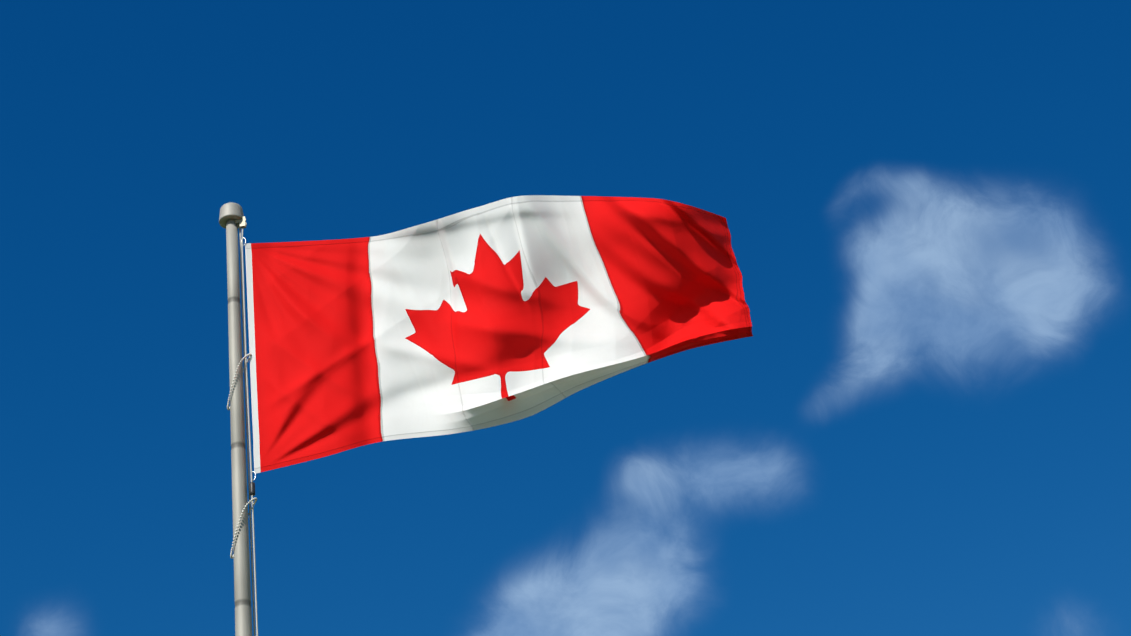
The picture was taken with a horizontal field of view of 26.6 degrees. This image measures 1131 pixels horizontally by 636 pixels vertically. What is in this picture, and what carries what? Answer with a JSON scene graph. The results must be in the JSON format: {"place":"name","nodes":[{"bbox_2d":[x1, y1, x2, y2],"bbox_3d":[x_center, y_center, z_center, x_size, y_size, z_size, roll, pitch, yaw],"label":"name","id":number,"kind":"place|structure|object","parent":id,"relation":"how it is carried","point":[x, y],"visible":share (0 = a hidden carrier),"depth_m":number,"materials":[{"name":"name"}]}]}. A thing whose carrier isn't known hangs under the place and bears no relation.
{"place":"outdoors","nodes":[
{"label":"outdoors","id":0,"kind":"place"},
{"bbox_2d":[0,0,1130,635],"label":"sky","id":1,"kind":"structure","parent":0,"point":[922,425],"materials":[{"name":"blue"}]},
{"label":"ground","id":2,"kind":"structure","parent":0,"visible":0},
{"bbox_2d":[219,202,257,635],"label":"flag pole","id":3,"kind":"object","parent":2,"relation":"on","point":[232,219],"visible":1,"depth_m":11.75,"materials":[{"name":"metal"}]},
{"bbox_2d":[245,195,752,472],"bbox_3d":[-0.354,-0.036,11.912,2.521,1.383,0.401,-7,-33,1],"label":"canadian flag","id":4,"kind":"object","parent":3,"relation":"attached to","point":[505,311],"visible":1,"depth_m":11.97,"materials":[{"name":"fabric"}]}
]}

